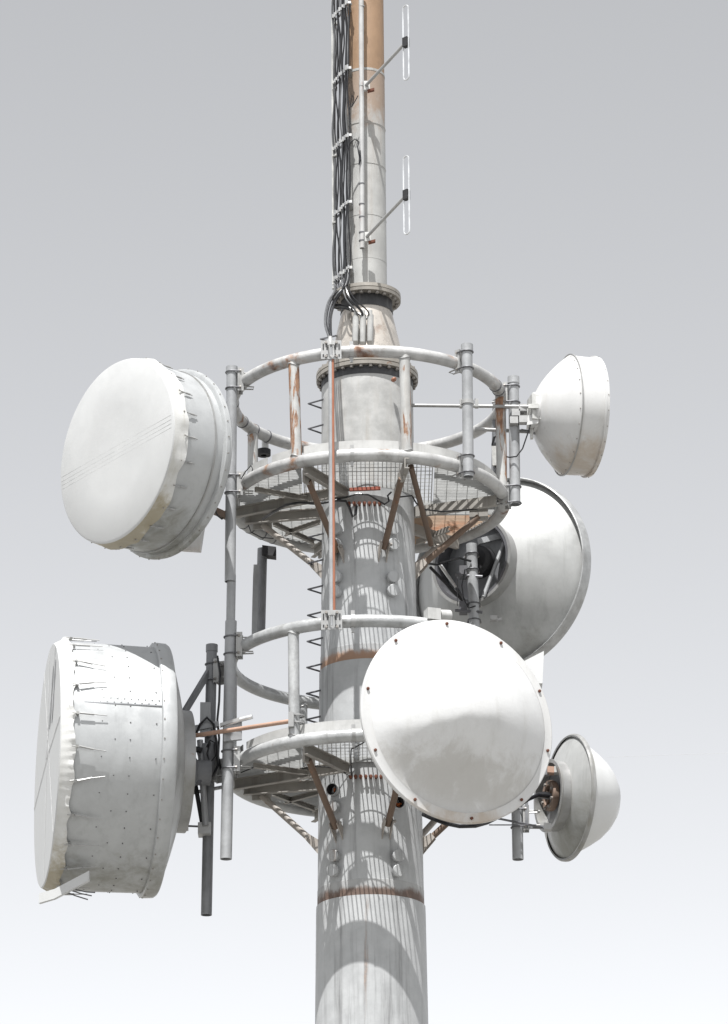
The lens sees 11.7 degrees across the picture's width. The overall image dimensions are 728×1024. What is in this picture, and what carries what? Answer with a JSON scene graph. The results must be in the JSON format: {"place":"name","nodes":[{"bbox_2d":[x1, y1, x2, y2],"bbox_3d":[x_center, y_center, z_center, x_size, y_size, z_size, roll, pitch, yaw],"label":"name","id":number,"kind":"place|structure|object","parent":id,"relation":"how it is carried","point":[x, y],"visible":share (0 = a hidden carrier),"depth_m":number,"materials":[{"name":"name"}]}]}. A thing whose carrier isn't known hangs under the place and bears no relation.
{"place":"outdoors","nodes":[
{"label":"outdoors","id":0,"kind":"place"},
{"bbox_2d":[0,0,727,1023],"label":"sky","id":1,"kind":"structure","parent":0,"point":[166,165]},
{"label":"ground","id":2,"kind":"structure","parent":0,"visible":0},
{"bbox_2d":[305,0,427,1023],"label":"telecom tower","id":3,"kind":"structure","parent":2,"relation":"on","point":[371,957],"depth_m":33.85,"materials":[{"name":"metal"}]},
{"bbox_2d":[324,0,335,336],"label":"mast cable","id":4,"kind":"object","parent":3,"relation":"attached to","point":[333,245],"visible":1,"depth_m":35.99,"materials":[{"name":"black rubber"}]},
{"bbox_2d":[326,0,337,335],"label":"mast cable","id":5,"kind":"object","parent":3,"relation":"attached to","point":[336,176],"visible":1,"depth_m":35.95,"materials":[{"name":"black rubber"}]},
{"bbox_2d":[328,0,339,333],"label":"mast cable","id":6,"kind":"object","parent":3,"relation":"attached to","point":[338,168],"visible":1,"depth_m":35.95,"materials":[{"name":"black rubber"}]},
{"bbox_2d":[330,0,341,335],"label":"mast cable","id":7,"kind":"object","parent":3,"relation":"attached to","point":[340,192],"visible":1,"depth_m":35.94,"materials":[{"name":"black rubber"}]},
{"bbox_2d":[233,610,447,853],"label":"service platform","id":8,"kind":"structure","parent":3,"relation":"attached to","point":[278,781],"depth_m":33.13,"materials":[{"name":"metal"}]},
{"bbox_2d":[201,643,223,915],"bbox_3d":[-1.404,2.523,33.836,0.290,2.678,0.147,-11,-23,26],"label":"mounting pole","id":9,"kind":"object","parent":8,"relation":"attached to","point":[211,665],"visible":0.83,"depth_m":33.77,"materials":[{"name":"metal"}]},
{"bbox_2d":[34,637,217,903],"bbox_3d":[-2.208,2.546,33.475,1.700,2.683,2.464,2,-21,-7],"label":"drum antenna","id":10,"kind":"object","parent":9,"relation":"attached to","point":[122,772],"visible":1,"depth_m":32.58,"materials":[{"name":"fabric"}]},
{"bbox_2d":[196,716,218,777],"bbox_3d":[-1.497,2.249,33.766,0.238,0.642,0.064,-5,-21,12],"label":"cable loop","id":11,"kind":"object","parent":10,"relation":"hanging from","point":[216,741],"visible":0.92,"depth_m":33.77,"materials":[{"name":"black rubber"}]},
{"bbox_2d":[206,740,215,761],"bbox_3d":[-1.450,2.275,33.730,0.100,0.241,0.018,0,-20,0],"label":"cable loop","id":12,"kind":"object","parent":10,"relation":"attached to","point":[208,744],"visible":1,"depth_m":33.73,"materials":[{"name":"black rubber"}]},
{"bbox_2d":[194,785,221,793],"bbox_3d":[-1.485,2.645,33.827,0.421,0.159,0.036,11,-23,-27],"label":"stay rod","id":13,"kind":"object","parent":9,"relation":"attached to","point":[217,787],"visible":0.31,"depth_m":33.87,"materials":[{"name":"grey metal"}]},
{"bbox_2d":[216,655,221,769],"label":"black cable","id":14,"kind":"object","parent":9,"relation":"attached to","point":[219,694],"visible":0.96,"depth_m":33.97,"materials":[{"name":"black rubber"}]},
{"bbox_2d":[220,619,253,860],"bbox_3d":[-1.188,2.121,33.250,0.303,2.320,0.150,0,-20,0],"label":"mounting pole","id":15,"kind":"object","parent":8,"relation":"attached to","point":[230,751],"visible":1,"depth_m":33.17,"materials":[{"name":"metal"}]},
{"bbox_2d":[220,714,252,741],"bbox_3d":[-1.188,2.023,33.182,0.322,0.244,0.099,-5,-21,12],"label":"bracket","id":16,"kind":"object","parent":15,"relation":"attached to","point":[233,736],"visible":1,"depth_m":33.17,"materials":[{"name":"metal"}]},
{"bbox_2d":[196,712,304,737],"bbox_3d":[-1.163,2.032,33.042,1.380,0.152,0.177,-12,-23,28],"label":"stay rod","id":17,"kind":"object","parent":8,"relation":"attached to","point":[290,721],"visible":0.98,"depth_m":32.91,"materials":[{"name":"metal"}]},
{"bbox_2d":[236,742,364,775],"bbox_3d":[-0.508,2.406,33.247,1.510,0.190,0.325,-15,-25,34],"label":"black cable","id":18,"kind":"object","parent":8,"relation":"hanging from","point":[326,766],"visible":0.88,"depth_m":33.14,"materials":[{"name":"black rubber"}]},
{"bbox_2d":[424,607,440,619],"bbox_3d":[0.635,0.962,33.039,0.126,0.110,0.126,6,-21,-17],"label":"clamp box","id":19,"kind":"object","parent":8,"relation":"on","point":[431,613],"visible":0.79,"depth_m":32.98,"materials":[{"name":"white metal"}]},
{"bbox_2d":[441,610,451,619],"bbox_3d":[0.749,0.965,33.086,0.122,0.121,0.110,10,-23,-25],"label":"rail sleeve","id":20,"kind":"object","parent":8,"relation":"on","point":[446,614],"visible":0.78,"depth_m":33.04,"materials":[{"name":"white metal"}]},
{"bbox_2d":[360,620,551,823],"bbox_3d":[0.998,1.938,32.177,2.360,1.937,1.036,15,-25,-35],"label":"domed dish","id":21,"kind":"object","parent":8,"relation":"attached to","point":[455,719],"visible":1,"depth_m":31.70,"materials":[{"name":"white plastic"}]},
{"bbox_2d":[422,813,497,827],"bbox_3d":[0.877,2.868,33.124,0.719,0.236,0.282,-3,-21,8],"label":"feeder cable","id":22,"kind":"object","parent":8,"relation":"attached to","point":[450,824],"visible":0.73,"depth_m":33.04,"materials":[{"name":"black rubber"}]},
{"bbox_2d":[510,805,539,860],"bbox_3d":[1.523,2.757,33.671,0.283,1.104,0.146,0,-20,0],"label":"mounting pole","id":23,"kind":"object","parent":8,"relation":"attached to","point":[518,814],"visible":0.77,"depth_m":33.53,"materials":[{"name":"metal"}]},
{"bbox_2d":[489,824,527,825],"bbox_3d":[1.360,2.941,33.390,0.424,0.064,0.012,10,-23,-26],"label":"stay rod","id":24,"kind":"object","parent":23,"relation":"attached to","point":[508,824],"visible":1,"depth_m":33.38,"materials":[{"name":"metal"}]},
{"bbox_2d":[498,818,542,828],"bbox_3d":[1.454,2.928,33.456,0.570,0.040,0.041,12,-24,-30],"label":"stay rod","id":25,"kind":"object","parent":23,"relation":"attached to","point":[517,822],"visible":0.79,"depth_m":33.46,"materials":[{"name":"metal"}]},
{"bbox_2d":[525,802,527,827],"bbox_3d":[1.537,2.863,33.578,0.036,0.259,0.030,0,-20,0],"label":"cable bracket","id":26,"kind":"object","parent":23,"relation":"attached to","point":[526,813],"visible":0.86,"depth_m":33.56,"materials":[{"name":"metal"}]},
{"bbox_2d":[530,734,620,861],"bbox_3d":[1.987,2.728,33.906,0.928,1.222,0.928,-10,-22,23],"label":"cone radome dish","id":27,"kind":"object","parent":23,"relation":"attached to","point":[579,808],"visible":0.98,"depth_m":33.60,"materials":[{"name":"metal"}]},
{"bbox_2d":[519,793,549,807],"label":"feeder cable","id":28,"kind":"object","parent":27,"relation":"attached to","point":[534,796],"visible":0.67,"depth_m":33.63,"materials":[{"name":"black rubber"}]},
{"bbox_2d":[331,0,352,289],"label":"cable ladder","id":29,"kind":"object","parent":3,"relation":"attached to","point":[340,141],"visible":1,"depth_m":36.07,"materials":[{"name":"metal"}]},
{"bbox_2d":[333,4,350,309],"bbox_3d":[-0.145,-3.989,35.863,0.364,4.511,0.216,0,-20,0],"label":"mast cable","id":30,"kind":"object","parent":3,"relation":"attached to","point":[336,295],"visible":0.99,"depth_m":35.70,"materials":[{"name":"black rubber"}]},
{"bbox_2d":[339,0,357,315],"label":"mast cable","id":31,"kind":"object","parent":3,"relation":"attached to","point":[342,210],"visible":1,"depth_m":35.67,"materials":[{"name":"black rubber"}]},
{"bbox_2d":[332,0,366,316],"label":"mast cable","id":32,"kind":"object","parent":3,"relation":"attached to","point":[349,157],"visible":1,"depth_m":35.72,"materials":[{"name":"black rubber"}]},
{"bbox_2d":[335,0,366,319],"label":"mast cable","id":33,"kind":"object","parent":3,"relation":"attached to","point":[346,142],"visible":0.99,"depth_m":35.76,"materials":[{"name":"black rubber"}]},
{"bbox_2d":[340,0,363,315],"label":"mast cable","id":34,"kind":"object","parent":3,"relation":"attached to","point":[343,277],"visible":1,"depth_m":35.86,"materials":[{"name":"black rubber"}]},
{"bbox_2d":[342,10,369,315],"bbox_3d":[-0.123,-3.992,35.837,0.358,4.524,0.159,-18,-27,39],"label":"mast cable","id":35,"kind":"object","parent":3,"relation":"attached to","point":[345,150],"visible":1,"depth_m":35.85,"materials":[{"name":"black rubber"}]},
{"bbox_2d":[359,0,364,248],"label":"antenna pole","id":36,"kind":"object","parent":3,"relation":"attached to","point":[361,132],"visible":1,"depth_m":35.77,"materials":[{"name":"metal"}]},
{"bbox_2d":[346,139,360,169],"bbox_3d":[-0.109,-3.603,35.662,0.164,0.313,0.057,-11,-23,26],"label":"loose wire","id":37,"kind":"object","parent":36,"relation":"attached to","point":[359,151],"visible":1,"depth_m":35.66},
{"bbox_2d":[349,95,357,111],"bbox_3d":[-0.112,-4.133,35.875,0.106,0.164,0.052,-9,-22,23],"label":"loose wire","id":38,"kind":"object","parent":36,"relation":"attached to","point":[353,101],"visible":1,"depth_m":35.87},
{"bbox_2d":[363,5,409,92],"bbox_3d":[0.241,-4.481,35.506,0.108,0.838,1.031,8,-22,-22],"label":"dipole antenna","id":39,"kind":"object","parent":36,"relation":"attached to","point":[405,45],"visible":1,"depth_m":35.19,"materials":[{"name":"metal"}]},
{"bbox_2d":[364,155,409,244],"bbox_3d":[0.244,-2.923,34.926,0.108,0.851,1.026,8,-22,-22],"label":"dipole antenna","id":40,"kind":"object","parent":36,"relation":"attached to","point":[404,198],"visible":1,"depth_m":34.60,"materials":[{"name":"metal"}]},
{"bbox_2d":[236,341,508,578],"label":"service platform","id":41,"kind":"structure","parent":3,"relation":"attached to","point":[276,483],"depth_m":34.25,"materials":[{"name":"metal"}]},
{"bbox_2d":[224,365,253,619],"bbox_3d":[-1.202,-0.167,34.112,0.284,2.658,0.147,0,-20,0],"label":"mounting pole","id":42,"kind":"object","parent":41,"relation":"attached to","point":[235,386],"visible":0.94,"depth_m":34.07,"materials":[{"name":"metal"}]},
{"bbox_2d":[61,358,231,559],"bbox_3d":[-1.838,-0.449,33.853,1.361,1.863,1.863,16,-26,-38],"label":"drum antenna","id":43,"kind":"object","parent":42,"relation":"attached to","point":[146,459],"visible":1,"depth_m":33.23,"materials":[{"name":"plastic"}]},
{"bbox_2d":[248,525,273,538],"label":"black cable","id":44,"kind":"object","parent":41,"relation":"attached to","point":[258,535],"visible":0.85,"depth_m":34.97,"materials":[{"name":"black rubber"}]},
{"bbox_2d":[251,545,275,634],"bbox_3d":[-1.003,0.802,35.610,0.244,0.953,0.140,0,-20,0],"label":"panel antenna","id":45,"kind":"object","parent":41,"relation":"attached to","point":[264,553],"visible":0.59,"depth_m":35.61,"materials":[{"name":"metal"}]},
{"bbox_2d":[258,441,270,457],"bbox_3d":[-1.012,-0.680,35.916,0.140,0.234,0.140,0,-20,0],"label":"obstruction lamp","id":46,"kind":"object","parent":41,"relation":"attached to","point":[264,451],"visible":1,"depth_m":35.85,"materials":[{"name":"black plastic"}]},
{"bbox_2d":[262,499,357,519],"bbox_3d":[-0.587,0.025,34.291,1.085,0.213,0.266,-12,-23,28],"label":"black cable","id":47,"kind":"object","parent":41,"relation":"hanging from","point":[310,503],"visible":1,"depth_m":34.16,"materials":[{"name":"black rubber"}]},
{"bbox_2d":[321,336,341,629],"bbox_3d":[-0.308,-0.299,33.264,0.181,2.949,0.116,-11,-23,26],"label":"conduit pole","id":48,"kind":"object","parent":41,"relation":"attached to","point":[331,618],"visible":1,"depth_m":33.24,"materials":[{"name":"grey metal"}]},
{"bbox_2d":[335,492,391,504],"bbox_3d":[-0.005,-0.148,34.143,0.562,0.160,0.119,2,-20,-5],"label":"black cable","id":49,"kind":"object","parent":41,"relation":"hanging from","point":[368,495],"visible":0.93,"depth_m":34.10,"materials":[{"name":"black rubber"}]},
{"bbox_2d":[400,495,497,511],"bbox_3d":[0.833,-0.108,34.372,1.099,0.229,0.165,9,-22,-23],"label":"black cable","id":50,"kind":"object","parent":41,"relation":"attached to","point":[439,510],"visible":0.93,"depth_m":34.37,"materials":[{"name":"black rubber"}]},
{"bbox_2d":[428,557,471,565],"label":"black cable","id":51,"kind":"object","parent":41,"relation":"attached to","point":[450,560],"visible":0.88,"depth_m":35.58,"materials":[{"name":"black rubber"}]},
{"bbox_2d":[449,342,474,480],"bbox_3d":[0.937,-0.953,33.947,0.146,1.365,0.286,17,-27,-39],"label":"mounting pole","id":52,"kind":"object","parent":41,"relation":"attached to","point":[464,367],"visible":1,"depth_m":33.84,"materials":[{"name":"metal"}]},
{"bbox_2d":[412,398,538,408],"bbox_3d":[0.983,-1.076,34.371,1.272,0.416,0.915,-5,-21,13],"label":"stay rod","id":53,"kind":"object","parent":52,"relation":"attached to","point":[476,405],"visible":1,"depth_m":34.73,"materials":[{"name":"white metal"}]},
{"bbox_2d":[465,542,481,626],"bbox_3d":[1.100,0.863,35.758,0.162,1.091,0.289,0,-20,0],"label":"mounting pole","id":54,"kind":"object","parent":41,"relation":"attached to","point":[472,569],"visible":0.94,"depth_m":35.69,"materials":[{"name":"metal"}]},
{"bbox_2d":[416,477,590,660],"bbox_3d":[1.172,0.535,36.103,2.088,2.088,0.934,-14,-24,32],"label":"open dish","id":55,"kind":"object","parent":54,"relation":"attached to","point":[534,561],"visible":0.62,"depth_m":35.88,"materials":[{"name":"metal"}]},
{"bbox_2d":[461,569,475,608],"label":"black cable","id":56,"kind":"object","parent":55,"relation":"hanging from","point":[462,591],"visible":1,"depth_m":35.62,"materials":[{"name":"black rubber"}]},
{"bbox_2d":[491,400,495,473],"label":"mounting pole","id":57,"kind":"object","parent":41,"relation":"attached to","point":[493,459],"visible":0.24,"depth_m":35.23,"materials":[{"name":"metal"}]},
{"bbox_2d":[492,375,521,509],"bbox_3d":[1.394,-0.684,34.692,0.289,1.365,0.144,-5,-21,13],"label":"mounting pole","id":58,"kind":"object","parent":41,"relation":"attached to","point":[512,498],"visible":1,"depth_m":34.60,"materials":[{"name":"metal"}]},
{"bbox_2d":[475,427,522,432],"bbox_3d":[1.371,-0.799,34.834,0.564,0.070,0.038,0,-20,0],"label":"stay rod","id":59,"kind":"object","parent":58,"relation":"attached to","point":[486,429],"visible":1,"depth_m":34.82,"materials":[{"name":"white metal"}]},
{"bbox_2d":[510,354,609,477],"bbox_3d":[1.903,-0.942,34.916,0.961,1.208,1.235,0,-20,0],"label":"shrouded dish","id":60,"kind":"object","parent":58,"relation":"attached to","point":[568,420],"visible":0.99,"depth_m":34.50,"materials":[{"name":"metal"}]},
{"bbox_2d":[507,424,530,457],"bbox_3d":[1.476,-0.683,34.609,0.319,0.344,0.094,-13,-24,31],"label":"coax cable","id":61,"kind":"object","parent":60,"relation":"hanging from","point":[523,444],"visible":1,"depth_m":34.55,"materials":[{"name":"black rubber"}]}
]}

